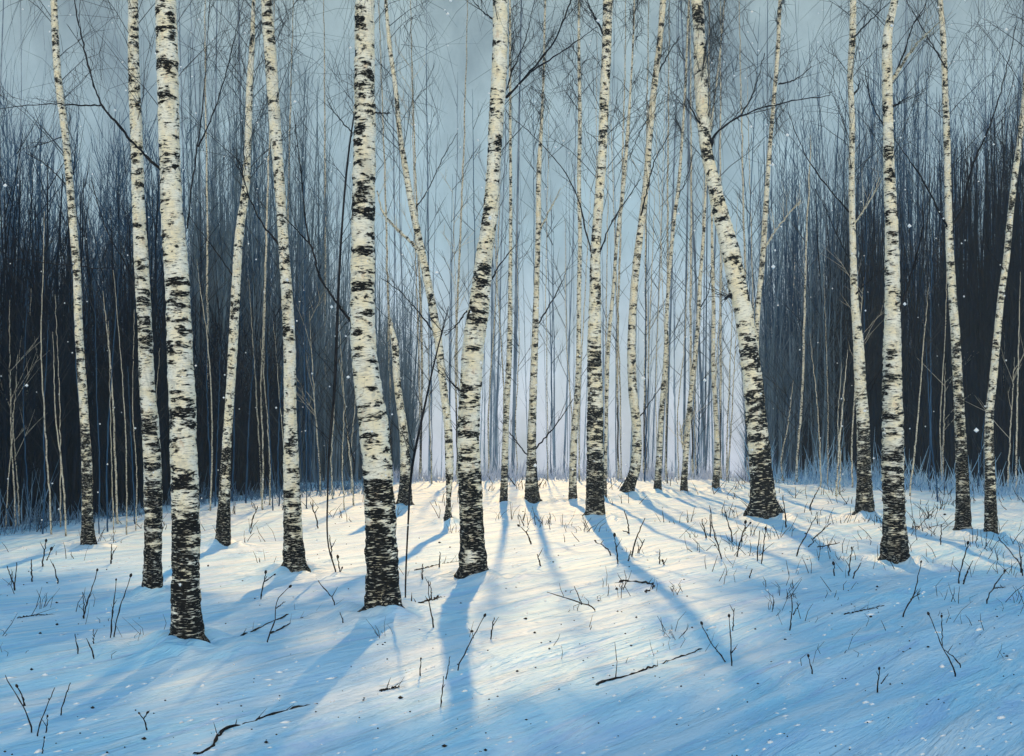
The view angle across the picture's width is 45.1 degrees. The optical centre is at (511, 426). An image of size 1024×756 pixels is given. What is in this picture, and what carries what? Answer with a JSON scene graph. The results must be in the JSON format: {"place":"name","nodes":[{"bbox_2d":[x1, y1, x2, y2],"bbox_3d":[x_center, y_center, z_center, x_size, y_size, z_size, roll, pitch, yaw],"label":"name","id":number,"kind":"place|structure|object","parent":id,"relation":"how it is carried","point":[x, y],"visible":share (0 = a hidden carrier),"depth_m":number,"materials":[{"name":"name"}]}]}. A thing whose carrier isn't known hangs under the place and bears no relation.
{"place":"outdoors","nodes":[
{"label":"outdoors","id":0,"kind":"place"},
{"bbox_2d":[3,0,1016,744],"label":"snowflakes","id":1,"kind":"object","parent":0,"point":[537,308],"visible":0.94,"depth_m":8.39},
{"bbox_2d":[0,477,1023,755],"bbox_3d":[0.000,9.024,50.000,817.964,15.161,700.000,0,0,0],"label":"snow ground","id":2,"kind":"structure","parent":0,"point":[228,663],"depth_m":9.22,"materials":[{"name":"white snow"}]},
{"bbox_2d":[0,283,30,530],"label":"slender birch","id":3,"kind":"object","parent":2,"relation":"on","point":[23,416],"visible":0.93,"depth_m":18.89,"materials":[{"name":"grey wood"}]},
{"bbox_2d":[0,301,37,527],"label":"slender birch","id":4,"kind":"object","parent":2,"relation":"on","point":[10,408],"visible":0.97,"depth_m":18.94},
{"bbox_2d":[1,339,45,525],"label":"slender birch","id":5,"kind":"object","parent":2,"relation":"on","point":[22,420],"visible":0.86,"depth_m":19.12,"materials":[{"name":"grey wood"}]},
{"bbox_2d":[7,211,69,534],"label":"slender birch","id":6,"kind":"object","parent":2,"relation":"on","point":[41,370],"visible":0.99,"depth_m":17.95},
{"bbox_2d":[22,312,64,533],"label":"slender birch","id":7,"kind":"object","parent":2,"relation":"on","point":[43,449],"visible":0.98,"depth_m":17.99,"materials":[{"name":"grey wood"}]},
{"bbox_2d":[39,313,72,535],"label":"slender birch","id":8,"kind":"object","parent":2,"relation":"on","point":[60,458],"visible":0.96,"depth_m":17.86,"materials":[{"name":"beige wood"}]},
{"bbox_2d":[36,273,99,526],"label":"slender birch","id":9,"kind":"object","parent":2,"relation":"on","point":[59,383],"visible":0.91,"depth_m":19.38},
{"bbox_2d":[0,0,145,544],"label":"birch tree","id":10,"kind":"object","parent":2,"relation":"on","point":[88,537],"visible":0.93,"depth_m":16.66,"materials":[{"name":"beige plant"}]},
{"bbox_2d":[73,277,114,533],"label":"slender birch","id":11,"kind":"object","parent":2,"relation":"on","point":[97,412],"visible":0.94,"depth_m":18.41,"materials":[{"name":"grey wood"}]},
{"bbox_2d":[80,222,132,531],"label":"slender birch","id":12,"kind":"object","parent":2,"relation":"on","point":[111,376],"visible":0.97,"depth_m":18.70,"materials":[{"name":"grey wood"}]},
{"bbox_2d":[85,270,138,523],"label":"slender birch","id":13,"kind":"object","parent":2,"relation":"on","point":[117,519],"visible":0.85,"depth_m":20.16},
{"bbox_2d":[90,230,133,534],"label":"slender birch","id":14,"kind":"object","parent":2,"relation":"on","point":[122,379],"visible":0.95,"depth_m":18.15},
{"bbox_2d":[92,288,140,532],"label":"slender birch","id":15,"kind":"object","parent":2,"relation":"on","point":[112,418],"visible":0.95,"depth_m":18.58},
{"bbox_2d":[43,0,241,588],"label":"birch tree","id":16,"kind":"object","parent":2,"relation":"on","point":[152,573],"visible":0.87,"depth_m":11.32,"materials":[{"name":"beige plant"}]},
{"bbox_2d":[0,0,336,642],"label":"birch tree","id":17,"kind":"object","parent":2,"relation":"on","point":[187,622],"visible":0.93,"depth_m":8.72,"materials":[{"name":"white plant"}]},
{"bbox_2d":[0,42,348,527],"bbox_3d":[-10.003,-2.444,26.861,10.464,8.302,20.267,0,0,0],"label":"dark wood","id":18,"kind":"object","parent":2,"relation":"on","point":[70,443],"visible":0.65,"depth_m":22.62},
{"bbox_2d":[0,462,363,534],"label":"rimed grass","id":19,"kind":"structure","parent":2,"relation":"on","point":[302,491],"depth_m":21.77,"materials":[{"name":"grey plant"}]},
{"bbox_2d":[159,216,230,510],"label":"slender birch","id":20,"kind":"object","parent":2,"relation":"on","point":[208,356],"visible":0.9,"depth_m":23.20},
{"bbox_2d":[189,0,231,421],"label":"slender birch","id":21,"kind":"object","parent":2,"relation":"on","point":[207,216],"visible":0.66,"depth_m":29.66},
{"bbox_2d":[192,266,228,502],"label":"slender birch","id":22,"kind":"object","parent":2,"relation":"on","point":[207,425],"visible":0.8,"depth_m":25.12,"materials":[{"name":"grey wood"}]},
{"bbox_2d":[140,0,331,545],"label":"birch tree","id":23,"kind":"object","parent":2,"relation":"on","point":[223,529],"visible":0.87,"depth_m":16.12,"materials":[{"name":"beige plant"}]},
{"bbox_2d":[207,231,268,501],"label":"slender birch","id":24,"kind":"object","parent":2,"relation":"on","point":[237,385],"visible":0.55,"depth_m":25.85,"materials":[{"name":"grey wood"}]},
{"bbox_2d":[208,331,277,502],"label":"slender birch","id":25,"kind":"object","parent":2,"relation":"on","point":[240,362],"visible":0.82,"depth_m":25.64,"materials":[{"name":"grey wood"}]},
{"bbox_2d":[142,0,349,571],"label":"birch tree","id":26,"kind":"object","parent":2,"relation":"on","point":[293,554],"visible":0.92,"depth_m":13.32,"materials":[{"name":"beige plant"}]},
{"bbox_2d":[193,703,317,754],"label":"fallen branch","id":27,"kind":"object","parent":2,"relation":"on","point":[221,731],"visible":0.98,"depth_m":6.61,"materials":[{"name":"black wood"}]},
{"bbox_2d":[223,3,293,432],"bbox_3d":[-5.965,-7.958,30.739,3.975,19.307,3.620,0,0,-30],"label":"slender birch","id":28,"kind":"object","parent":2,"relation":"on","point":[265,295],"visible":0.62,"depth_m":30.82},
{"bbox_2d":[239,264,281,496],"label":"slender birch","id":29,"kind":"object","parent":2,"relation":"on","point":[256,387],"visible":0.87,"depth_m":27.53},
{"bbox_2d":[240,305,282,509],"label":"slender birch","id":30,"kind":"object","parent":2,"relation":"on","point":[261,410],"visible":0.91,"depth_m":23.17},
{"bbox_2d":[239,321,283,504],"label":"slender birch","id":31,"kind":"object","parent":2,"relation":"on","point":[267,413],"visible":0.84,"depth_m":24.66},
{"bbox_2d":[238,298,299,510],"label":"slender birch","id":32,"kind":"object","parent":2,"relation":"on","point":[268,398],"visible":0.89,"depth_m":22.67,"materials":[{"name":"grey wood"}]},
{"bbox_2d":[244,322,302,505],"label":"slender birch","id":33,"kind":"object","parent":2,"relation":"on","point":[273,415],"visible":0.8,"depth_m":24.51,"materials":[{"name":"grey wood"}]},
{"bbox_2d":[278,284,323,492],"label":"slender birch","id":34,"kind":"object","parent":2,"relation":"on","point":[314,412],"visible":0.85,"depth_m":29.25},
{"bbox_2d":[271,306,333,489],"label":"slender birch","id":35,"kind":"object","parent":2,"relation":"on","point":[312,390],"visible":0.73,"depth_m":29.59,"materials":[{"name":"grey wood"}]},
{"bbox_2d":[276,221,330,508],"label":"slender birch","id":36,"kind":"object","parent":2,"relation":"on","point":[304,363],"visible":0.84,"depth_m":23.74,"materials":[{"name":"grey wood"}]},
{"bbox_2d":[158,18,459,482],"bbox_3d":[-5.981,-4.379,39.614,10.127,14.392,14.163,0,0,-15],"label":"grey wood","id":37,"kind":"object","parent":2,"relation":"on","point":[336,457],"visible":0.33,"depth_m":36.00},
{"bbox_2d":[293,267,337,490],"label":"slender birch","id":38,"kind":"object","parent":2,"relation":"on","point":[307,365],"visible":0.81,"depth_m":30.70,"materials":[{"name":"grey wood"}]},
{"bbox_2d":[307,0,335,463],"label":"slender birch","id":39,"kind":"object","parent":2,"relation":"on","point":[324,189],"visible":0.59,"depth_m":37.06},
{"bbox_2d":[308,100,353,571],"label":"dark sapling","id":40,"kind":"object","parent":2,"relation":"on","point":[336,343],"visible":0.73,"depth_m":13.32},
{"bbox_2d":[265,0,478,611],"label":"birch tree","id":41,"kind":"object","parent":2,"relation":"on","point":[382,588],"visible":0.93,"depth_m":10.10,"materials":[{"name":"white plant"}]},
{"bbox_2d":[304,0,456,520],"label":"birch tree","id":42,"kind":"object","parent":2,"relation":"on","point":[419,248],"visible":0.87,"depth_m":19.94,"materials":[{"name":"beige plant"}]},
{"bbox_2d":[388,317,414,505],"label":"birch tree","id":43,"kind":"object","parent":2,"relation":"on","point":[403,491],"visible":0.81,"depth_m":23.89,"materials":[{"name":"beige plant"}]},
{"bbox_2d":[375,26,427,477],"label":"slender birch","id":44,"kind":"object","parent":2,"relation":"on","point":[415,242],"visible":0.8,"depth_m":37.61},
{"bbox_2d":[375,1,436,454],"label":"slender birch","id":45,"kind":"object","parent":2,"relation":"on","point":[388,306],"visible":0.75,"depth_m":37.24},
{"bbox_2d":[382,0,447,478],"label":"slender birch","id":46,"kind":"object","parent":2,"relation":"on","point":[420,326],"visible":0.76,"depth_m":37.62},
{"bbox_2d":[388,293,450,597],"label":"dark sapling","id":47,"kind":"object","parent":2,"relation":"on","point":[415,449],"visible":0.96,"depth_m":11.54,"materials":[{"name":"black wood"}]},
{"bbox_2d":[396,33,445,451],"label":"slender birch","id":48,"kind":"object","parent":2,"relation":"on","point":[429,227],"visible":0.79,"depth_m":37.19,"materials":[{"name":"grey plant"}]},
{"bbox_2d":[396,293,463,483],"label":"slender birch","id":49,"kind":"object","parent":2,"relation":"on","point":[430,392],"visible":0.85,"depth_m":34.15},
{"bbox_2d":[416,169,476,405],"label":"slender birch","id":50,"kind":"object","parent":2,"relation":"on","point":[450,276],"visible":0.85,"depth_m":34.65,"materials":[{"name":"grey plant"}]},
{"bbox_2d":[439,170,479,395],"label":"slender birch","id":51,"kind":"object","parent":2,"relation":"on","point":[455,278],"visible":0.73,"depth_m":35.78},
{"bbox_2d":[436,0,487,475],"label":"slender birch","id":52,"kind":"object","parent":2,"relation":"on","point":[457,302],"visible":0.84,"depth_m":37.70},
{"bbox_2d":[487,169,532,479],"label":"slender birch","id":53,"kind":"object","parent":2,"relation":"on","point":[493,345],"visible":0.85,"depth_m":36.89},
{"bbox_2d":[479,0,541,501],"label":"birch tree","id":54,"kind":"object","parent":2,"relation":"on","point":[504,474],"visible":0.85,"depth_m":25.36,"materials":[{"name":"beige plant"}]},
{"bbox_2d":[3,507,1018,755],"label":"bark litter","id":55,"kind":"object","parent":2,"relation":"on","point":[535,667],"visible":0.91,"depth_m":8.50,"materials":[{"name":"brown wood"}]},
{"bbox_2d":[0,0,1023,477],"bbox_3d":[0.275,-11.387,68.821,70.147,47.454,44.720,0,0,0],"label":"wood","id":56,"kind":"object","parent":2,"relation":"on","point":[700,376],"visible":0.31,"depth_m":58.11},
{"bbox_2d":[0,492,1023,755],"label":"snow crumbs","id":57,"kind":"object","parent":2,"relation":"on","point":[556,654],"visible":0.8,"depth_m":7.61,"materials":[{"name":"white snow"}]},
{"bbox_2d":[419,0,614,578],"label":"birch tree","id":58,"kind":"object","parent":2,"relation":"on","point":[472,555],"visible":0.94,"depth_m":13.16,"materials":[{"name":"white plant"}]},
{"bbox_2d":[495,220,538,474],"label":"slender birch","id":59,"kind":"object","parent":2,"relation":"on","point":[516,349],"visible":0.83,"depth_m":36.86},
{"bbox_2d":[494,0,572,503],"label":"birch tree","id":60,"kind":"object","parent":2,"relation":"on","point":[532,494],"visible":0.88,"depth_m":26.14,"materials":[{"name":"beige plant"}]},
{"bbox_2d":[518,191,587,475],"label":"slender birch","id":61,"kind":"object","parent":2,"relation":"on","point":[542,218],"visible":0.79,"depth_m":37.50,"materials":[{"name":"grey wood"}]},
{"bbox_2d":[516,82,591,480],"bbox_3d":[1.222,-4.243,35.592,2.211,11.880,1.000,0,0,0],"label":"slender birch","id":62,"kind":"object","parent":2,"relation":"on","point":[553,216],"visible":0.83,"depth_m":35.61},
{"bbox_2d":[524,216,583,426],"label":"slender birch","id":63,"kind":"object","parent":2,"relation":"on","point":[566,313],"visible":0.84,"depth_m":35.96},
{"bbox_2d":[361,442,774,482],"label":"rimed grass","id":64,"kind":"structure","parent":2,"relation":"on","point":[701,475],"depth_m":36.51,"materials":[{"name":"plant"}]},
{"bbox_2d":[546,0,600,499],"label":"birch tree","id":65,"kind":"object","parent":2,"relation":"on","point":[572,493],"visible":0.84,"depth_m":26.34,"materials":[{"name":"beige plant"}]},
{"bbox_2d":[566,137,618,480],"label":"slender birch","id":66,"kind":"object","parent":2,"relation":"on","point":[582,344],"visible":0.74,"depth_m":36.03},
{"bbox_2d":[510,0,683,515],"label":"birch tree","id":67,"kind":"object","parent":2,"relation":"on","point":[594,502],"visible":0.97,"depth_m":21.24,"materials":[{"name":"beige plant"}]},
{"bbox_2d":[572,112,633,477],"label":"slender birch","id":68,"kind":"object","parent":2,"relation":"on","point":[606,316],"visible":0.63,"depth_m":37.10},
{"bbox_2d":[586,94,634,478],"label":"slender birch","id":69,"kind":"object","parent":2,"relation":"on","point":[617,303],"visible":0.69,"depth_m":36.84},
{"bbox_2d":[601,0,642,479],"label":"slender birch","id":70,"kind":"object","parent":2,"relation":"on","point":[617,373],"visible":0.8,"depth_m":36.91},
{"bbox_2d":[593,0,655,496],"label":"birch tree","id":71,"kind":"object","parent":2,"relation":"on","point":[633,23],"visible":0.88,"depth_m":27.62,"materials":[{"name":"beige plant"}]},
{"bbox_2d":[617,213,674,481],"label":"slender birch","id":72,"kind":"object","parent":2,"relation":"on","point":[645,353],"visible":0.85,"depth_m":35.77,"materials":[{"name":"grey wood"}]},
{"bbox_2d":[623,146,671,474],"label":"slender birch","id":73,"kind":"object","parent":2,"relation":"on","point":[650,312],"visible":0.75,"depth_m":37.19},
{"bbox_2d":[611,0,686,492],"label":"birch tree","id":74,"kind":"object","parent":2,"relation":"on","point":[629,483],"visible":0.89,"depth_m":28.79,"materials":[{"name":"beige plant"}]},
{"bbox_2d":[619,91,690,481],"bbox_3d":[4.126,-4.307,35.638,2.289,12.056,1.018,0,0,0],"label":"slender birch","id":75,"kind":"object","parent":2,"relation":"on","point":[660,247],"visible":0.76,"depth_m":35.65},
{"bbox_2d":[620,1,691,473],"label":"slender birch","id":76,"kind":"object","parent":2,"relation":"on","point":[646,261],"visible":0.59,"depth_m":37.41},
{"bbox_2d":[636,76,687,452],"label":"slender birch","id":77,"kind":"object","parent":2,"relation":"on","point":[660,264],"visible":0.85,"depth_m":35.73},
{"bbox_2d":[632,11,707,475],"bbox_3d":[4.599,-10.386,37.446,4.059,24.223,4.258,0,0,0],"label":"slender birch","id":78,"kind":"object","parent":2,"relation":"on","point":[667,206],"visible":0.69,"depth_m":37.47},
{"bbox_2d":[653,0,697,489],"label":"birch tree","id":79,"kind":"object","parent":2,"relation":"on","point":[658,477],"visible":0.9,"depth_m":30.40,"materials":[{"name":"beige plant"}]},
{"bbox_2d":[658,205,709,479],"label":"slender birch","id":80,"kind":"object","parent":2,"relation":"on","point":[685,332],"visible":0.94,"depth_m":36.74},
{"bbox_2d":[651,12,719,478],"bbox_3d":[5.482,-10.319,37.864,4.135,24.080,4.779,0,0,-25],"label":"slender birch","id":81,"kind":"object","parent":2,"relation":"on","point":[690,361],"visible":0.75,"depth_m":37.69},
{"bbox_2d":[669,164,733,471],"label":"slender birch","id":82,"kind":"object","parent":2,"relation":"on","point":[695,302],"visible":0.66,"depth_m":37.72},
{"bbox_2d":[680,2,733,488],"bbox_3d":[4.868,-7.257,31.687,4.797,18.135,4.674,0,0,36],"label":"birch tree","id":83,"kind":"object","parent":2,"relation":"on","point":[716,477],"visible":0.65,"depth_m":31.42,"materials":[{"name":"beige plant"}]},
{"bbox_2d":[668,0,748,490],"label":"birch tree","id":84,"kind":"object","parent":2,"relation":"on","point":[684,471],"visible":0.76,"depth_m":30.40,"materials":[{"name":"beige plant"}]},
{"bbox_2d":[704,201,739,480],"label":"slender birch","id":85,"kind":"object","parent":2,"relation":"on","point":[729,366],"visible":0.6,"depth_m":35.96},
{"bbox_2d":[700,1,760,478],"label":"slender birch","id":86,"kind":"object","parent":2,"relation":"on","point":[720,345],"visible":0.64,"depth_m":36.46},
{"bbox_2d":[711,266,750,474],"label":"slender birch","id":87,"kind":"object","parent":2,"relation":"on","point":[733,379],"visible":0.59,"depth_m":36.80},
{"bbox_2d":[635,0,836,518],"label":"birch tree","id":88,"kind":"object","parent":2,"relation":"on","point":[764,503],"visible":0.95,"depth_m":21.71,"materials":[{"name":"beige plant"}]},
{"bbox_2d":[723,1,763,479],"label":"slender birch","id":89,"kind":"object","parent":2,"relation":"on","point":[742,213],"visible":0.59,"depth_m":37.07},
{"bbox_2d":[719,38,785,311],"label":"slender birch","id":90,"kind":"object","parent":2,"relation":"on","point":[749,178],"visible":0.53,"depth_m":37.34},
{"bbox_2d":[721,2,785,479],"bbox_3d":[7.132,-5.509,36.624,2.190,14.480,1.024,0,0,15],"label":"slender birch","id":91,"kind":"object","parent":2,"relation":"on","point":[757,54],"visible":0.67,"depth_m":36.63,"materials":[{"name":"grey plant"}]},
{"bbox_2d":[753,0,834,352],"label":"birch tree","id":92,"kind":"object","parent":2,"relation":"on","point":[771,116],"visible":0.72,"depth_m":30.18,"materials":[{"name":"beige plant"}]},
{"bbox_2d":[725,92,869,477],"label":"grey wood","id":93,"kind":"object","parent":2,"relation":"on","point":[769,404],"visible":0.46,"depth_m":40.66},
{"bbox_2d":[769,124,840,481],"bbox_3d":[8.405,-3.593,35.392,2.013,10.646,1.060,0,0,0],"label":"slender birch","id":94,"kind":"object","parent":2,"relation":"on","point":[802,386],"visible":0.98,"depth_m":35.46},
{"bbox_2d":[792,302,842,486],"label":"slender birch","id":95,"kind":"object","parent":2,"relation":"on","point":[816,398],"visible":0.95,"depth_m":32.84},
{"bbox_2d":[791,269,845,484],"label":"slender birch","id":96,"kind":"object","parent":2,"relation":"on","point":[826,360],"visible":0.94,"depth_m":33.45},
{"bbox_2d":[805,353,874,494],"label":"slender birch","id":97,"kind":"object","parent":2,"relation":"on","point":[838,406],"visible":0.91,"depth_m":29.14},
{"bbox_2d":[810,320,880,495],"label":"slender birch","id":98,"kind":"object","parent":2,"relation":"on","point":[836,488],"visible":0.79,"depth_m":28.55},
{"bbox_2d":[788,0,930,514],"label":"birch tree","id":99,"kind":"object","parent":2,"relation":"on","point":[864,500],"visible":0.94,"depth_m":21.35,"materials":[{"name":"beige plant"}]},
{"bbox_2d":[728,17,1023,485],"bbox_3d":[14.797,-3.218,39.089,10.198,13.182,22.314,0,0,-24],"label":"dark wood","id":100,"kind":"object","parent":2,"relation":"on","point":[977,314],"visible":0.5,"depth_m":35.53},
{"bbox_2d":[736,419,1023,496],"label":"rimed grass","id":101,"kind":"structure","parent":2,"relation":"on","point":[845,476],"depth_m":33.63,"materials":[{"name":"plant"}]},
{"bbox_2d":[810,0,974,563],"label":"birch tree","id":102,"kind":"object","parent":2,"relation":"on","point":[894,547],"visible":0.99,"depth_m":14.40,"materials":[{"name":"beige plant"}]},
{"bbox_2d":[901,248,961,495],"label":"slender birch","id":103,"kind":"object","parent":2,"relation":"on","point":[917,417],"visible":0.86,"depth_m":27.69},
{"bbox_2d":[901,210,963,488],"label":"slender birch","id":104,"kind":"object","parent":2,"relation":"on","point":[930,347],"visible":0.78,"depth_m":31.65,"materials":[{"name":"grey wood"}]},
{"bbox_2d":[906,300,971,501],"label":"slender birch","id":105,"kind":"object","parent":2,"relation":"on","point":[928,398],"visible":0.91,"depth_m":26.37,"materials":[{"name":"grey wood"}]},
{"bbox_2d":[913,218,965,480],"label":"slender birch","id":106,"kind":"object","parent":2,"relation":"on","point":[944,348],"visible":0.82,"depth_m":33.68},
{"bbox_2d":[862,0,1021,529],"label":"birch tree","id":107,"kind":"object","parent":2,"relation":"on","point":[963,518],"visible":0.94,"depth_m":18.48,"materials":[{"name":"beige plant"}]},
{"bbox_2d":[927,0,1023,533],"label":"birch tree","id":108,"kind":"object","parent":2,"relation":"on","point":[990,514],"visible":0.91,"depth_m":17.82,"materials":[{"name":"beige plant"}]},
{"bbox_2d":[978,272,1023,488],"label":"slender birch","id":109,"kind":"object","parent":2,"relation":"on","point":[1015,390],"visible":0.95,"depth_m":29.96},
{"bbox_2d":[0,470,1023,665],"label":"dry grass","id":110,"kind":"structure","parent":0,"point":[792,587],"depth_m":17.53,"materials":[{"name":"brown plant"}]},
{"bbox_2d":[0,0,1023,476],"label":"sky","id":111,"kind":"structure","parent":0,"point":[479,56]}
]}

